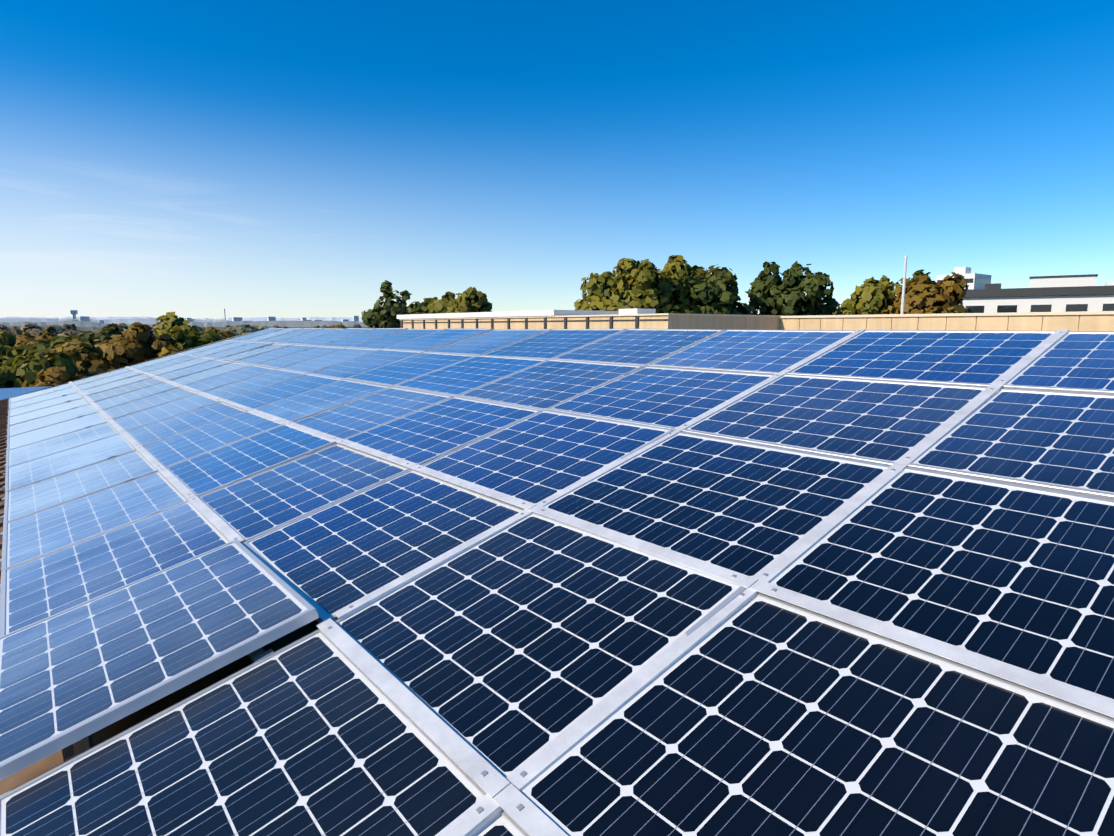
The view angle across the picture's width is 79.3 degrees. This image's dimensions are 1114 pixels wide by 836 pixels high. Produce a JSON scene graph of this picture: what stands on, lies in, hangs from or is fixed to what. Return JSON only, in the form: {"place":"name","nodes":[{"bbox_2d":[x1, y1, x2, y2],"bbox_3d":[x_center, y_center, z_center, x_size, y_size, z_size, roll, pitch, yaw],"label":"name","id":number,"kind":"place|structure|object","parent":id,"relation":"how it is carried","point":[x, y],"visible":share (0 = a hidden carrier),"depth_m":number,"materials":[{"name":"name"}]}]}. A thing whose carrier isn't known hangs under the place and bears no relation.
{"place":"outdoors","nodes":[
{"label":"outdoors","id":0,"kind":"place"},
{"bbox_2d":[0,386,50,399],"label":"blue roof shed","id":1,"kind":"structure","parent":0,"point":[5,393],"depth_m":25.17,"materials":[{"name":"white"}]},
{"bbox_2d":[0,0,1113,318],"label":"sky","id":2,"kind":"structure","parent":0,"point":[200,159],"materials":[{"name":"blue"}]},
{"bbox_2d":[936,267,991,289],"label":"building","id":3,"kind":"structure","parent":0,"point":[977,281],"depth_m":189.44,"materials":[{"name":"white"}]},
{"bbox_2d":[962,274,1113,312],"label":"white office building","id":4,"kind":"structure","parent":0,"point":[1068,293],"depth_m":76.27,"materials":[{"name":"painted concrete"},{"name":"plaster"},{"name":"glass"}]},
{"label":"ground","id":5,"kind":"structure","parent":0,"visible":0},
{"bbox_2d":[0,331,15,346],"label":"forest tree","id":6,"kind":"object","parent":5,"relation":"on","point":[8,338],"visible":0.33,"depth_m":105.59,"materials":[{"name":"green plant"}]},
{"bbox_2d":[16,323,59,336],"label":"forest tree","id":7,"kind":"object","parent":5,"relation":"on","point":[31,329],"visible":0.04,"depth_m":122.25,"materials":[{"name":"green plant"}]},
{"bbox_2d":[0,343,81,387],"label":"forest tree","id":8,"kind":"object","parent":5,"relation":"on","point":[20,365],"visible":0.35,"depth_m":43.04,"materials":[{"name":"green plant"}]},
{"bbox_2d":[14,331,70,346],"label":"forest tree","id":9,"kind":"object","parent":5,"relation":"on","point":[28,339],"visible":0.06,"depth_m":97.67,"materials":[{"name":"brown plant"}]},
{"bbox_2d":[21,364,112,387],"bbox_3d":[-29.557,2.322,42.474,10.168,11.578,10.670,-6,10,-38],"label":"forest tree","id":10,"kind":"object","parent":5,"relation":"on","point":[61,374],"depth_m":39.88,"materials":[{"name":"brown plant"}]},
{"bbox_2d":[31,330,112,358],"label":"forest tree","id":11,"kind":"object","parent":5,"relation":"on","point":[103,335],"visible":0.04,"depth_m":59.11,"materials":[{"name":"green plant"}]},
{"bbox_2d":[45,322,176,374],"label":"forest tree","id":12,"kind":"object","parent":5,"relation":"on","point":[139,343],"visible":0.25,"depth_m":48.36,"materials":[{"name":"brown plant"}]},
{"bbox_2d":[0,317,374,331],"bbox_3d":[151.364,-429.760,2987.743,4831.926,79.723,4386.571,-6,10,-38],"label":"skyline","id":13,"kind":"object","parent":5,"relation":"on","point":[94,323],"visible":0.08,"depth_m":1085.83},
{"bbox_2d":[152,312,227,339],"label":"forest tree","id":14,"kind":"object","parent":5,"relation":"on","point":[168,322],"visible":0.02,"depth_m":62.62,"materials":[{"name":"green plant"}]},
{"bbox_2d":[168,325,220,350],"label":"forest tree","id":15,"kind":"object","parent":5,"relation":"on","point":[187,341],"visible":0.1,"depth_m":56.25,"materials":[{"name":"green plant"}]},
{"bbox_2d":[70,309,362,323],"bbox_3d":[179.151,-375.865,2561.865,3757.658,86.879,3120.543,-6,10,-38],"label":"distant buildings","id":16,"kind":"structure","parent":5,"relation":"on","point":[86,318],"depth_m":2091.21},
{"bbox_2d":[361,280,411,327],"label":"pine tree","id":17,"kind":"object","parent":5,"relation":"on","point":[385,314],"visible":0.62,"depth_m":56.73,"materials":[{"name":"green plant"}]},
{"bbox_2d":[406,297,437,313],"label":"tree","id":18,"kind":"object","parent":5,"relation":"on","point":[417,307],"visible":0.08,"depth_m":74.89,"materials":[{"name":"green plant"}]},
{"bbox_2d":[427,287,491,313],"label":"tree","id":19,"kind":"object","parent":5,"relation":"on","point":[471,299],"visible":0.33,"depth_m":68.25,"materials":[{"name":"green plant"}]},
{"bbox_2d":[574,258,694,313],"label":"tree","id":20,"kind":"object","parent":5,"relation":"on","point":[630,285],"visible":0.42,"depth_m":47.77,"materials":[{"name":"green plant"}]},
{"bbox_2d":[654,255,738,313],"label":"tree","id":21,"kind":"object","parent":5,"relation":"on","point":[687,275],"visible":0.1,"depth_m":49.67,"materials":[{"name":"green plant"}]},
{"bbox_2d":[690,270,753,314],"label":"tree","id":22,"kind":"object","parent":5,"relation":"on","point":[713,295],"visible":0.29,"depth_m":48.56,"materials":[{"name":"green plant"}]},
{"bbox_2d":[745,261,809,315],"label":"broadleaf tree","id":23,"kind":"object","parent":5,"relation":"on","point":[764,292],"visible":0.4,"depth_m":52.87,"materials":[{"name":"green plant"}]},
{"bbox_2d":[766,261,842,315],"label":"broadleaf tree","id":24,"kind":"object","parent":5,"relation":"on","point":[813,286],"visible":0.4,"depth_m":51.83,"materials":[{"name":"green plant"}]},
{"bbox_2d":[843,269,930,314],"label":"tree","id":25,"kind":"object","parent":5,"relation":"on","point":[871,296],"visible":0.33,"depth_m":47.89,"materials":[{"name":"green plant"}]},
{"bbox_2d":[879,272,974,313],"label":"tree","id":26,"kind":"object","parent":5,"relation":"on","point":[947,293],"visible":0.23,"depth_m":45.61,"materials":[{"name":"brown plant"}]},
{"bbox_3d":[4.311,6.409,4.428,13.148,13.645,36.447,-6,10,-38],"label":"building","id":27,"kind":"object","parent":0,"visible":0},
{"bbox_2d":[0,328,318,794],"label":"pitched roof","id":28,"kind":"structure","parent":27,"relation":"on","point":[22,776],"depth_m":2.34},
{"bbox_2d":[0,330,713,760],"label":"mounting rails","id":29,"kind":"object","parent":27,"relation":"attached to","point":[84,744],"visible":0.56,"depth_m":3.67,"materials":[{"name":"silver metal"}]},
{"bbox_2d":[9,383,72,402],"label":"solar panel","id":30,"kind":"object","parent":29,"relation":"attached to","point":[35,393],"visible":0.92,"depth_m":11.88,"materials":[{"name":"blue glass"}]},
{"bbox_2d":[9,387,77,408],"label":"solar panel","id":31,"kind":"object","parent":29,"relation":"attached to","point":[47,396],"visible":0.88,"depth_m":11.01,"materials":[{"name":"blue glass"}]},
{"bbox_2d":[8,392,83,416],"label":"solar panel","id":32,"kind":"object","parent":29,"relation":"attached to","point":[42,404],"visible":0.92,"depth_m":10.14,"materials":[{"name":"blue glass"}]},
{"bbox_2d":[8,398,89,425],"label":"solar panel","id":33,"kind":"object","parent":29,"relation":"attached to","point":[34,414],"visible":0.83,"depth_m":9.28,"materials":[{"name":"blue glass"}]},
{"bbox_2d":[7,404,97,436],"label":"solar panel","id":34,"kind":"object","parent":29,"relation":"attached to","point":[41,422],"visible":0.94,"depth_m":8.42,"materials":[{"name":"blue glass"}]},
{"bbox_2d":[7,412,107,449],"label":"solar panel","id":35,"kind":"object","parent":29,"relation":"attached to","point":[50,431],"visible":0.88,"depth_m":7.57,"materials":[{"name":"blue glass"}]},
{"bbox_2d":[6,422,118,467],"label":"solar panel","id":36,"kind":"object","parent":29,"relation":"attached to","point":[32,451],"visible":0.83,"depth_m":6.72,"materials":[{"name":"blue glass"}]},
{"bbox_2d":[5,433,136,491],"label":"solar panel","id":37,"kind":"object","parent":29,"relation":"attached to","point":[51,465],"visible":0.96,"depth_m":5.84,"materials":[{"name":"blue glass"}]},
{"bbox_2d":[3,450,157,522],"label":"solar panel","id":38,"kind":"object","parent":29,"relation":"attached to","point":[25,500],"visible":0.94,"depth_m":4.98,"materials":[{"name":"blue glass"}]},
{"bbox_2d":[1,471,187,570],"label":"solar panel","id":39,"kind":"object","parent":29,"relation":"attached to","point":[41,533],"visible":0.94,"depth_m":4.12,"materials":[{"name":"blue glass"}]},
{"bbox_2d":[73,367,130,385],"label":"solar panel","id":40,"kind":"object","parent":29,"relation":"attached to","point":[99,376],"visible":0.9,"depth_m":12.39,"materials":[{"name":"blue glass"}]},
{"bbox_2d":[77,370,142,389],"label":"solar panel","id":41,"kind":"object","parent":29,"relation":"attached to","point":[113,378],"visible":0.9,"depth_m":11.51,"materials":[{"name":"blue glass"}]},
{"bbox_2d":[0,500,229,636],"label":"solar panel","id":42,"kind":"object","parent":29,"relation":"attached to","point":[34,590],"visible":0.88,"depth_m":3.31,"materials":[{"name":"blue glass"}]},
{"bbox_2d":[81,374,151,394],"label":"solar panel","id":43,"kind":"object","parent":29,"relation":"attached to","point":[110,385],"visible":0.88,"depth_m":10.66,"materials":[{"name":"blue glass"}]},
{"bbox_2d":[87,377,163,401],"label":"solar panel","id":44,"kind":"object","parent":29,"relation":"attached to","point":[105,394],"visible":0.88,"depth_m":9.81,"materials":[{"name":"blue glass"}]},
{"bbox_2d":[95,381,178,409],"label":"solar panel","id":45,"kind":"object","parent":29,"relation":"attached to","point":[133,395],"visible":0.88,"depth_m":8.96,"materials":[{"name":"blue glass"}]},
{"bbox_2d":[103,387,195,418],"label":"solar panel","id":46,"kind":"object","parent":29,"relation":"attached to","point":[124,409],"visible":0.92,"depth_m":8.10,"materials":[{"name":"blue glass"}]},
{"bbox_2d":[129,353,185,368],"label":"solar panel","id":47,"kind":"object","parent":29,"relation":"attached to","point":[155,361],"visible":0.73,"depth_m":12.94,"materials":[{"name":"blue glass"}]},
{"bbox_2d":[0,539,318,780],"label":"solar panel","id":48,"kind":"object","parent":29,"relation":"attached to","point":[72,675],"visible":1,"depth_m":2.32,"materials":[{"name":"blue glass"}]},
{"bbox_2d":[113,393,218,430],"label":"solar panel","id":49,"kind":"object","parent":29,"relation":"attached to","point":[162,411],"visible":0.88,"depth_m":7.26,"materials":[{"name":"blue glass"}]},
{"bbox_2d":[137,355,198,371],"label":"solar panel","id":50,"kind":"object","parent":29,"relation":"attached to","point":[167,363],"visible":0.62,"depth_m":12.09,"materials":[{"name":"blue glass"}]},
{"bbox_2d":[146,357,214,375],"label":"solar panel","id":51,"kind":"object","parent":29,"relation":"attached to","point":[177,366],"visible":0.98,"depth_m":11.19,"materials":[{"name":"blue glass"}]},
{"bbox_2d":[126,401,246,445],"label":"solar panel","id":52,"kind":"object","parent":29,"relation":"attached to","point":[153,432],"visible":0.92,"depth_m":6.40,"materials":[{"name":"blue glass"}]},
{"bbox_2d":[157,359,231,379],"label":"solar panel","id":53,"kind":"object","parent":29,"relation":"attached to","point":[175,374],"visible":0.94,"depth_m":10.34,"materials":[{"name":"blue glass"}]},
{"bbox_2d":[180,340,237,354],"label":"solar panel","id":54,"kind":"object","parent":29,"relation":"attached to","point":[207,347],"visible":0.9,"depth_m":13.44,"materials":[{"name":"blue glass"}]},
{"bbox_2d":[170,362,250,384],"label":"solar panel","id":55,"kind":"object","parent":29,"relation":"attached to","point":[207,373],"visible":0.83,"depth_m":9.50,"materials":[{"name":"blue glass"}]},
{"bbox_2d":[143,411,283,466],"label":"solar panel","id":56,"kind":"object","parent":29,"relation":"attached to","point":[169,451],"visible":0.9,"depth_m":5.53,"materials":[{"name":"blue glass"}]},
{"bbox_2d":[190,341,251,356],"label":"solar panel","id":57,"kind":"object","parent":29,"relation":"attached to","point":[219,349],"visible":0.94,"depth_m":12.59,"materials":[{"name":"blue glass"}]},
{"bbox_2d":[185,365,274,391],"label":"solar panel","id":58,"kind":"object","parent":29,"relation":"attached to","point":[206,384],"visible":0.79,"depth_m":8.64,"materials":[{"name":"blue glass"}]},
{"bbox_2d":[203,342,272,358],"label":"solar panel","id":59,"kind":"object","parent":29,"relation":"attached to","point":[238,349],"visible":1,"depth_m":11.71,"materials":[{"name":"blue glass"}]},
{"bbox_2d":[0,629,486,835],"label":"solar panel","id":60,"kind":"object","parent":29,"relation":"attached to","point":[318,732],"visible":0.92,"depth_m":1.73,"materials":[{"name":"blue glass"}]},
{"bbox_2d":[166,424,336,496],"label":"solar panel","id":61,"kind":"object","parent":29,"relation":"attached to","point":[215,469],"visible":0.98,"depth_m":4.65,"materials":[{"name":"blue glass"}]},
{"bbox_2d":[204,369,305,398],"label":"solar panel","id":62,"kind":"object","parent":29,"relation":"attached to","point":[255,382],"visible":0.83,"depth_m":7.79,"materials":[{"name":"blue glass"}]},
{"bbox_2d":[218,344,292,361],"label":"solar panel","id":63,"kind":"object","parent":29,"relation":"attached to","point":[248,353],"visible":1,"depth_m":10.85,"materials":[{"name":"blue glass"}]},
{"bbox_2d":[228,328,285,340],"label":"solar panel","id":64,"kind":"object","parent":29,"relation":"attached to","point":[255,334],"visible":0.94,"depth_m":13.98,"materials":[{"name":"blue glass"}]},
{"bbox_2d":[241,328,302,341],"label":"solar panel","id":65,"kind":"object","parent":29,"relation":"attached to","point":[269,335],"visible":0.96,"depth_m":13.10,"materials":[{"name":"blue glass"}]},
{"bbox_2d":[234,344,315,364],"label":"solar panel","id":66,"kind":"object","parent":29,"relation":"attached to","point":[272,354],"visible":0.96,"depth_m":10.02,"materials":[{"name":"blue glass"}]},
{"bbox_2d":[226,373,341,408],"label":"solar panel","id":67,"kind":"object","parent":29,"relation":"attached to","point":[265,395],"visible":0.77,"depth_m":6.94,"materials":[{"name":"blue glass"}]},
{"bbox_2d":[257,328,323,343],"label":"solar panel","id":68,"kind":"object","parent":29,"relation":"attached to","point":[288,335],"visible":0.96,"depth_m":12.27,"materials":[{"name":"blue glass"}]},
{"bbox_2d":[254,346,342,368],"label":"solar panel","id":69,"kind":"object","parent":29,"relation":"attached to","point":[292,358],"visible":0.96,"depth_m":9.16,"materials":[{"name":"blue glass"}]},
{"bbox_2d":[198,443,409,542],"bbox_3d":[-1.483,0.396,3.873,0.909,0.281,1.089,-6,10,-38],"label":"solar panel","id":70,"kind":"object","parent":29,"relation":"attached to","point":[253,506],"visible":0.94,"depth_m":3.80,"materials":[{"name":"blue glass"}]},
{"bbox_2d":[273,328,341,343],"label":"solar panel","id":71,"kind":"object","parent":29,"relation":"attached to","point":[306,336],"visible":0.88,"depth_m":11.44,"materials":[{"name":"blue glass"}]},
{"bbox_2d":[254,379,389,421],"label":"solar panel","id":72,"kind":"object","parent":29,"relation":"attached to","point":[297,407],"visible":0.9,"depth_m":6.06,"materials":[{"name":"blue glass"}]},
{"bbox_2d":[279,347,379,372],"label":"solar panel","id":73,"kind":"object","parent":29,"relation":"attached to","point":[324,360],"visible":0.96,"depth_m":8.31,"materials":[{"name":"blue glass"}]},
{"bbox_2d":[295,328,372,345],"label":"solar panel","id":74,"kind":"object","parent":29,"relation":"attached to","point":[330,337],"visible":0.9,"depth_m":10.56,"materials":[{"name":"blue glass"}]},
{"bbox_2d":[320,328,407,347],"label":"solar panel","id":75,"kind":"object","parent":29,"relation":"attached to","point":[347,342],"visible":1,"depth_m":9.68,"materials":[{"name":"blue glass"}]},
{"bbox_2d":[308,349,421,378],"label":"solar panel","id":76,"kind":"object","parent":29,"relation":"attached to","point":[360,364],"visible":0.85,"depth_m":7.47,"materials":[{"name":"blue glass"}]},
{"bbox_2d":[294,386,452,438],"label":"solar panel","id":77,"kind":"object","parent":29,"relation":"attached to","point":[353,417],"visible":0.85,"depth_m":5.22,"materials":[{"name":"blue glass"}]},
{"bbox_2d":[242,469,524,622],"bbox_3d":[-0.794,0.510,3.023,0.909,0.284,1.089,-6,10,-38],"label":"solar panel","id":78,"kind":"object","parent":29,"relation":"attached to","point":[327,562],"visible":0.83,"depth_m":2.95,"materials":[{"name":"blue glass"}]},
{"bbox_2d":[348,329,443,348],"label":"solar panel","id":79,"kind":"object","parent":29,"relation":"attached to","point":[389,340],"visible":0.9,"depth_m":8.85,"materials":[{"name":"blue glass"}]},
{"bbox_2d":[345,352,476,386],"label":"solar panel","id":80,"kind":"object","parent":29,"relation":"attached to","point":[403,370],"visible":0.9,"depth_m":6.60,"materials":[{"name":"blue glass"}]},
{"bbox_2d":[384,328,493,351],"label":"solar panel","id":81,"kind":"object","parent":29,"relation":"attached to","point":[434,340],"visible":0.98,"depth_m":7.97,"materials":[{"name":"blue glass"}]},
{"bbox_2d":[343,396,540,464],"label":"solar panel","id":82,"kind":"object","parent":29,"relation":"attached to","point":[427,434],"visible":0.94,"depth_m":4.34,"materials":[{"name":"blue glass"}]},
{"bbox_2d":[393,355,546,395],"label":"solar panel","id":83,"kind":"object","parent":29,"relation":"attached to","point":[460,377],"visible":0.83,"depth_m":5.74,"materials":[{"name":"blue glass"}]},
{"bbox_2d":[427,329,551,354],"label":"solar panel","id":84,"kind":"object","parent":29,"relation":"attached to","point":[485,342],"visible":0.9,"depth_m":7.12,"materials":[{"name":"blue glass"}]},
{"bbox_2d":[472,810,529,835],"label":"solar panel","id":85,"kind":"object","parent":29,"relation":"attached to","point":[503,823],"visible":0.62,"depth_m":1.41,"materials":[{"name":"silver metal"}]},
{"bbox_2d":[334,512,746,777],"bbox_3d":[-0.105,0.625,2.173,0.907,0.298,1.089,-6,10,-38],"label":"solar panel","id":86,"kind":"object","parent":29,"relation":"attached to","point":[508,650],"visible":0.83,"depth_m":2.05,"materials":[{"name":"blue glass"}]},
{"bbox_2d":[422,410,674,503],"bbox_3d":[-0.087,0.183,3.551,0.905,0.292,1.089,-6,10,-38],"label":"solar panel","id":87,"kind":"object","parent":29,"relation":"attached to","point":[537,457],"visible":0.83,"depth_m":3.49,"materials":[{"name":"blue glass"}]},
{"bbox_2d":[457,359,643,409],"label":"solar panel","id":88,"kind":"object","parent":29,"relation":"attached to","point":[543,385],"visible":0.96,"depth_m":4.88,"materials":[{"name":"blue glass"}]},
{"bbox_2d":[482,329,624,359],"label":"solar panel","id":89,"kind":"object","parent":29,"relation":"attached to","point":[550,344],"visible":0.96,"depth_m":6.27,"materials":[{"name":"blue glass"}]},
{"bbox_2d":[68,329,1113,835],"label":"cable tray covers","id":90,"kind":"object","parent":29,"relation":"attached to","point":[520,809],"visible":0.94,"depth_m":1.93,"materials":[{"name":"metal"}]},
{"bbox_2d":[551,329,723,365],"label":"solar panel","id":91,"kind":"object","parent":29,"relation":"attached to","point":[642,347],"visible":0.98,"depth_m":5.41,"materials":[{"name":"blue glass"}]},
{"bbox_2d":[545,366,772,428],"bbox_3d":[0.621,-0.137,4.082,0.910,0.277,1.089,-6,10,-38],"label":"solar panel","id":92,"kind":"object","parent":29,"relation":"attached to","point":[667,397],"visible":0.88,"depth_m":4.03,"materials":[{"name":"blue glass"}]},
{"bbox_2d":[543,432,889,576],"bbox_3d":[0.602,0.301,2.702,0.909,0.285,1.089,-6,10,-38],"label":"solar panel","id":93,"kind":"object","parent":29,"relation":"attached to","point":[749,509],"visible":0.94,"depth_m":2.62,"materials":[{"name":"blue glass"}]},
{"bbox_2d":[647,329,854,374],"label":"solar panel","id":94,"kind":"object","parent":29,"relation":"attached to","point":[773,352],"visible":0.94,"depth_m":4.56,"materials":[{"name":"blue glass"}]},
{"bbox_2d":[519,592,1113,835],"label":"solar panel","id":95,"kind":"object","parent":29,"relation":"attached to","point":[760,714],"visible":0.9,"depth_m":1.42,"materials":[{"name":"blue glass"}]},
{"bbox_2d":[682,374,986,465],"bbox_3d":[1.310,-0.022,3.233,0.909,0.287,1.089,-6,10,-38],"label":"solar panel","id":96,"kind":"object","parent":29,"relation":"attached to","point":[886,422],"visible":0.96,"depth_m":3.15,"materials":[{"name":"blue glass"}]},
{"bbox_2d":[787,330,1055,386],"bbox_3d":[2.018,-0.346,3.762,0.907,0.284,1.089,-6,10,-38],"label":"solar panel","id":97,"kind":"object","parent":29,"relation":"attached to","point":[979,358],"visible":0.96,"depth_m":3.69,"materials":[{"name":"blue glass"}]},
{"bbox_2d":[768,467,1113,698],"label":"solar panel","id":98,"kind":"object","parent":29,"relation":"attached to","point":[1021,576],"visible":0.9,"depth_m":1.89,"materials":[{"name":"blue glass"}]},
{"bbox_2d":[908,388,1113,499],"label":"solar panel","id":99,"kind":"object","parent":29,"relation":"attached to","point":[1057,441],"visible":0.98,"depth_m":2.51,"materials":[{"name":"blue glass"}]},
{"bbox_2d":[1003,331,1113,394],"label":"solar panel","id":100,"kind":"object","parent":29,"relation":"attached to","point":[1077,361],"visible":0.94,"depth_m":3.11,"materials":[{"name":"blue glass"}]},
{"bbox_3d":[6.544,0.355,5.420,7.422,1.230,36.447,-6,10,-38],"label":"flat roof deck","id":101,"kind":"object","parent":27,"relation":"on","visible":0},
{"bbox_2d":[397,308,783,329],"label":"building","id":102,"kind":"structure","parent":101,"relation":"on","point":[637,318],"depth_m":13.18,"materials":[{"name":"concrete"}]},
{"bbox_2d":[779,311,1113,330],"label":"parapet wall","id":103,"kind":"structure","parent":101,"relation":"on","point":[1070,321],"depth_m":10.73,"materials":[{"name":"concrete"}]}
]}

